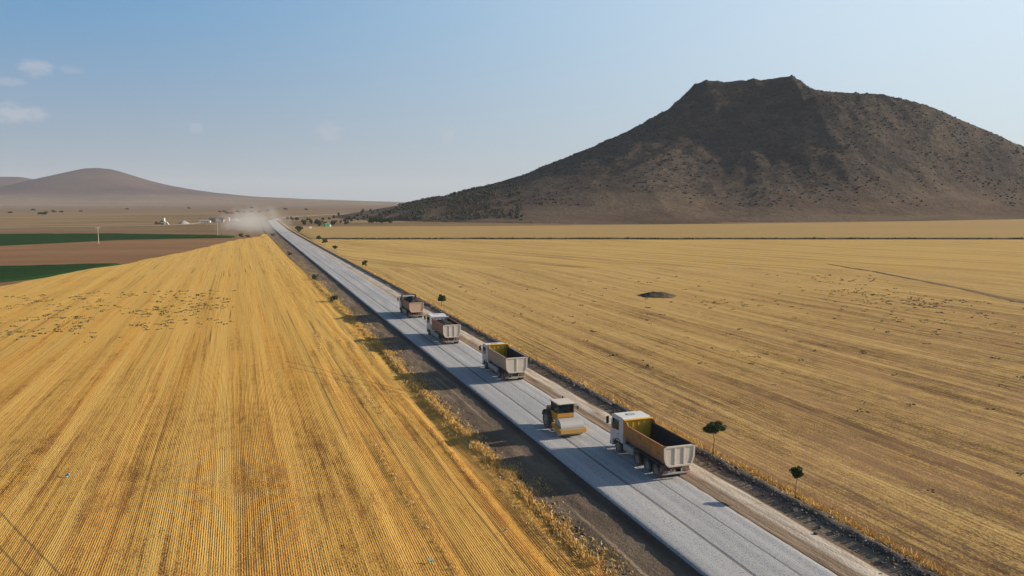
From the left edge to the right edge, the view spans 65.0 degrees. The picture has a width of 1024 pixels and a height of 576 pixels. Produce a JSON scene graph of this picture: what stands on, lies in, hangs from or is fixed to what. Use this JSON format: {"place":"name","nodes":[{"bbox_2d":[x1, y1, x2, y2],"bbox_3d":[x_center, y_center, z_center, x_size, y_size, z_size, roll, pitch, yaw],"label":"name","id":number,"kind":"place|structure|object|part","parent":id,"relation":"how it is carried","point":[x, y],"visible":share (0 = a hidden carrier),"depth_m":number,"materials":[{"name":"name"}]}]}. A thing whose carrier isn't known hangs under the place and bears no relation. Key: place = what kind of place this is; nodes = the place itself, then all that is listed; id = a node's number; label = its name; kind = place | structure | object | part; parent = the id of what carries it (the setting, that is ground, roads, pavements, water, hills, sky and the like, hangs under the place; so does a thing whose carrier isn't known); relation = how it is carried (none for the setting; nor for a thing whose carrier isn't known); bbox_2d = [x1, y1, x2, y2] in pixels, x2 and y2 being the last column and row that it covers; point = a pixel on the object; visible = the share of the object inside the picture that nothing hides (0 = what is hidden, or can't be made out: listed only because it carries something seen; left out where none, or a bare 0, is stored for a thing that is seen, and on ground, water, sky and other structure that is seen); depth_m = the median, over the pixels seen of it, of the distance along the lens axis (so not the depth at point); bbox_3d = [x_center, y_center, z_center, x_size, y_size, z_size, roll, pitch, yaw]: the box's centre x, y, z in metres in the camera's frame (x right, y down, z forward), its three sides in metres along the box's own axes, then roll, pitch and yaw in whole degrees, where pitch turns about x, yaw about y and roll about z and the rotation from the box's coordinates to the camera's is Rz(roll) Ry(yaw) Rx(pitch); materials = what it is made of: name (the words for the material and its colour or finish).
{"place":"outdoors","nodes":[
{"label":"outdoors","id":0,"kind":"place"},
{"bbox_2d":[0,235,259,285],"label":"field","id":1,"kind":"structure","parent":0,"point":[122,251],"depth_m":340.33,"materials":[{"name":"soil"}]},
{"bbox_2d":[0,263,121,282],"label":"crop","id":2,"kind":"object","parent":1,"relation":"on","point":[10,273],"visible":0.94,"depth_m":237.46,"materials":[{"name":"green plant"}]},
{"bbox_2d":[49,217,259,226],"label":"path","id":3,"kind":"structure","parent":0,"point":[157,225],"depth_m":711.46,"materials":[{"name":"beige soil"}]},
{"bbox_2d":[0,168,405,205],"bbox_3d":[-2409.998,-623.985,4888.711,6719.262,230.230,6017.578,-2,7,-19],"label":"hills","id":4,"kind":"structure","parent":0,"point":[94,187],"depth_m":4400.20,"materials":[{"name":"brown soil"}]},
{"bbox_2d":[0,234,609,575],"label":"field","id":5,"kind":"structure","parent":0,"point":[240,445],"depth_m":68.04,"materials":[{"name":"yellow plant"}]},
{"bbox_2d":[0,290,235,342],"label":"weeds","id":6,"kind":"object","parent":5,"relation":"on","point":[136,325],"visible":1,"depth_m":148.86,"materials":[{"name":"brown plant"}]},
{"bbox_2d":[330,295,337,300],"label":"shrub","id":7,"kind":"object","parent":5,"relation":"on","point":[335,297],"visible":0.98,"depth_m":164.77,"materials":[{"name":"green plant"}]},
{"bbox_2d":[299,261,636,575],"bbox_3d":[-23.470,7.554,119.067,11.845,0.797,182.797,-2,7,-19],"label":"dry grass","id":8,"kind":"structure","parent":5,"relation":"on","point":[560,530],"depth_m":62.99,"materials":[{"name":"plant"}]},
{"bbox_2d":[260,218,702,575],"bbox_3d":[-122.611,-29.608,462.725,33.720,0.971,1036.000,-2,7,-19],"label":"verge","id":9,"kind":"structure","parent":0,"point":[606,521],"depth_m":62.60,"materials":[{"name":"soil"}]},
{"bbox_2d":[303,267,631,575],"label":"clods","id":10,"kind":"object","parent":9,"relation":"on","point":[577,531],"visible":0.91,"depth_m":56.06,"materials":[{"name":"brown soil"}]},
{"bbox_2d":[342,291,948,575],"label":"stones","id":11,"kind":"object","parent":9,"relation":"on","point":[696,443],"visible":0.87,"depth_m":56.26,"materials":[{"name":"brown stone"}]},
{"bbox_2d":[0,205,1009,574],"bbox_3d":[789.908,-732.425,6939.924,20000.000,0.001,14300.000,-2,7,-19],"label":"ground","id":12,"kind":"structure","parent":0,"point":[86,219],"depth_m":860.76,"materials":[{"name":"brown soil"}]},
{"bbox_2d":[0,233,234,245],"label":"crop","id":13,"kind":"object","parent":12,"relation":"on","point":[25,239],"visible":0.99,"depth_m":449.22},
{"bbox_2d":[155,217,168,224],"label":"quarry plant","id":14,"kind":"object","parent":12,"relation":"on","point":[164,222],"visible":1,"depth_m":707.59,"materials":[{"name":"beige paint"}]},
{"bbox_2d":[209,218,224,221],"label":"shed","id":15,"kind":"structure","parent":12,"relation":"on","point":[217,219],"depth_m":789.53,"materials":[{"name":"white metal"}]},
{"bbox_2d":[367,216,377,222],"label":"tree","id":16,"kind":"object","parent":12,"relation":"on","point":[375,218],"visible":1,"depth_m":729.58,"materials":[{"name":"green plant"}]},
{"bbox_2d":[378,217,385,223],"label":"tree","id":17,"kind":"object","parent":12,"relation":"on","point":[381,220],"visible":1,"depth_m":727.47,"materials":[{"name":"green plant"}]},
{"bbox_2d":[384,218,393,222],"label":"tree","id":18,"kind":"object","parent":12,"relation":"on","point":[390,220],"visible":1,"depth_m":726.22,"materials":[{"name":"green plant"}]},
{"bbox_2d":[376,183,522,220],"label":"woodland","id":19,"kind":"object","parent":12,"relation":"on","point":[418,212],"visible":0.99,"depth_m":914.40,"materials":[{"name":"plant"}]},
{"bbox_2d":[0,0,1023,201],"label":"sky","id":20,"kind":"structure","parent":0,"point":[356,100],"materials":[{"name":"blue"}]},
{"bbox_2d":[268,214,838,575],"bbox_3d":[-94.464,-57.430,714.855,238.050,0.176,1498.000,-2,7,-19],"label":"road","id":21,"kind":"structure","parent":0,"point":[701,532],"depth_m":58.16,"materials":[{"name":"grey concrete"}]},
{"bbox_2d":[397,294,423,317],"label":"dump truck","id":22,"kind":"object","parent":21,"relation":"on","point":[410,310],"visible":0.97,"depth_m":137.85,"materials":[{"name":"grey paint"}]},
{"bbox_2d":[404,296,420,302],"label":"gravel load","id":23,"kind":"object","parent":22,"relation":"in","point":[411,299],"visible":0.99,"depth_m":137.91,"materials":[{"name":"gravel"}]},
{"bbox_2d":[424,313,460,343],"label":"dump truck","id":24,"kind":"object","parent":21,"relation":"on","point":[443,334],"visible":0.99,"depth_m":113.43,"materials":[{"name":"grey paint"}]},
{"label":"door","id":25,"kind":"part","parent":24,"relation":"part of","materials":[{"name":"white paint"}]},
{"bbox_2d":[436,319,454,324],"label":"gravel load","id":26,"kind":"object","parent":24,"relation":"in","point":[445,322],"visible":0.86,"depth_m":114.54,"materials":[{"name":"gravel"}]},
{"bbox_2d":[479,342,527,380],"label":"dump truck","id":27,"kind":"object","parent":21,"relation":"on","point":[505,361],"visible":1,"depth_m":91.29,"materials":[{"name":"grey paint"}]},
{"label":"door","id":28,"kind":"part","parent":27,"relation":"part of","materials":[{"name":"white paint"}]},
{"bbox_2d":[542,396,586,435],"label":"road roller","id":29,"kind":"object","parent":21,"relation":"on","point":[560,412],"visible":1,"depth_m":69.37,"materials":[{"name":"metal"}]},
{"bbox_2d":[606,411,695,477],"bbox_3d":[10.556,11.906,61.624,3.160,3.047,8.918,-2,7,-19],"label":"dump truck","id":30,"kind":"object","parent":21,"relation":"on","point":[648,442],"visible":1,"depth_m":60.78,"materials":[{"name":"grey paint"}]},
{"bbox_3d":[8.286,11.248,64.455,0.045,1.680,1.410,-2,7,-19],"label":"door","id":31,"kind":"part","parent":30,"relation":"part of","materials":[{"name":"white paint"}]},
{"bbox_2d":[275,220,915,575],"bbox_3d":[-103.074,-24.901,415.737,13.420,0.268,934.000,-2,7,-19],"label":"track","id":32,"kind":"structure","parent":0,"point":[825,546],"depth_m":54.02,"materials":[{"name":"soil"}]},
{"bbox_2d":[278,220,939,575],"bbox_3d":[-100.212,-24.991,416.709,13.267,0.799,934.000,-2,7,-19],"label":"embankment","id":33,"kind":"structure","parent":0,"point":[847,529],"depth_m":57.35,"materials":[{"name":"soil"}]},
{"bbox_2d":[295,226,302,231],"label":"bush","id":34,"kind":"object","parent":33,"relation":"on","point":[298,228],"visible":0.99,"depth_m":510.06,"materials":[{"name":"green plant"}]},
{"bbox_2d":[345,260,945,575],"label":"clods","id":35,"kind":"object","parent":33,"relation":"on","point":[862,542],"visible":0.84,"depth_m":54.93,"materials":[{"name":"brown soil"}]},
{"bbox_2d":[343,257,958,575],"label":"dry grass","id":36,"kind":"structure","parent":33,"relation":"on","point":[863,530],"depth_m":58.30,"materials":[{"name":"plant"}]},
{"bbox_2d":[701,421,726,454],"bbox_3d":[15.914,11.835,62.902,2.136,2.892,1.705,-2,7,-19],"label":"sapling","id":37,"kind":"object","parent":33,"relation":"on","point":[713,427],"visible":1,"depth_m":62.50,"materials":[{"name":"green plant"}]},
{"bbox_2d":[789,466,803,497],"bbox_3d":[19.166,13.100,53.998,0.896,2.342,1.053,-2,7,-19],"label":"sapling","id":38,"kind":"object","parent":33,"relation":"on","point":[796,472],"visible":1,"depth_m":53.83,"materials":[{"name":"green plant"}]},
{"bbox_2d":[289,219,1023,238],"bbox_3d":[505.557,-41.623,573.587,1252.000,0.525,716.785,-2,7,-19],"label":"field","id":39,"kind":"structure","parent":0,"point":[1012,228],"depth_m":554.87,"materials":[{"name":"yellow plant"}]},
{"bbox_2d":[310,239,1023,272],"bbox_3d":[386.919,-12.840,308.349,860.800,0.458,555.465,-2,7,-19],"label":"field","id":40,"kind":"structure","parent":0,"point":[966,255],"depth_m":312.17,"materials":[{"name":"yellow plant"}]},
{"bbox_2d":[316,237,1023,239],"bbox_3d":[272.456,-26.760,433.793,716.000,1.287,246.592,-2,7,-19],"label":"path","id":41,"kind":"structure","parent":0,"point":[661,238],"depth_m":433.10,"materials":[{"name":"beige soil"}]},
{"bbox_2d":[356,237,1022,238],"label":"weeds","id":42,"kind":"object","parent":41,"relation":"on","point":[676,238],"visible":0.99,"depth_m":432.48,"materials":[{"name":"plant"}]},
{"bbox_2d":[334,76,1023,223],"bbox_3d":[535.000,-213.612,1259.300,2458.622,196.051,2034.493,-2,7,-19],"label":"mountain","id":43,"kind":"structure","parent":0,"point":[957,199],"depth_m":992.14,"materials":[{"name":"brown stone"}]},
{"bbox_2d":[436,75,1023,205],"bbox_3d":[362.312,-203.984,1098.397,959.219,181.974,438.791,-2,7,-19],"label":"scrub","id":44,"kind":"object","parent":43,"relation":"on","point":[760,152],"visible":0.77,"depth_m":1031.37,"materials":[{"name":"plant"}]},
{"bbox_2d":[367,267,1023,575],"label":"field","id":45,"kind":"structure","parent":0,"point":[887,461],"depth_m":98.05,"materials":[{"name":"yellow plant"}]},
{"bbox_2d":[437,294,445,305],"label":"sapling","id":46,"kind":"object","parent":45,"relation":"on","point":[441,298],"visible":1,"depth_m":155.07,"materials":[{"name":"green plant"}]},
{"bbox_2d":[637,291,675,297],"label":"rubble mound","id":47,"kind":"object","parent":45,"relation":"on","point":[652,294],"visible":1,"depth_m":171.07,"materials":[{"name":"grey stone"}]},
{"bbox_2d":[464,273,1023,492],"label":"weeds","id":48,"kind":"object","parent":45,"relation":"on","point":[936,303],"visible":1,"depth_m":154.01,"materials":[{"name":"plant"}]},
{"bbox_2d":[829,264,1023,303],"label":"path","id":49,"kind":"structure","parent":0,"point":[995,296],"depth_m":191.36,"materials":[{"name":"beige soil"}]}
]}

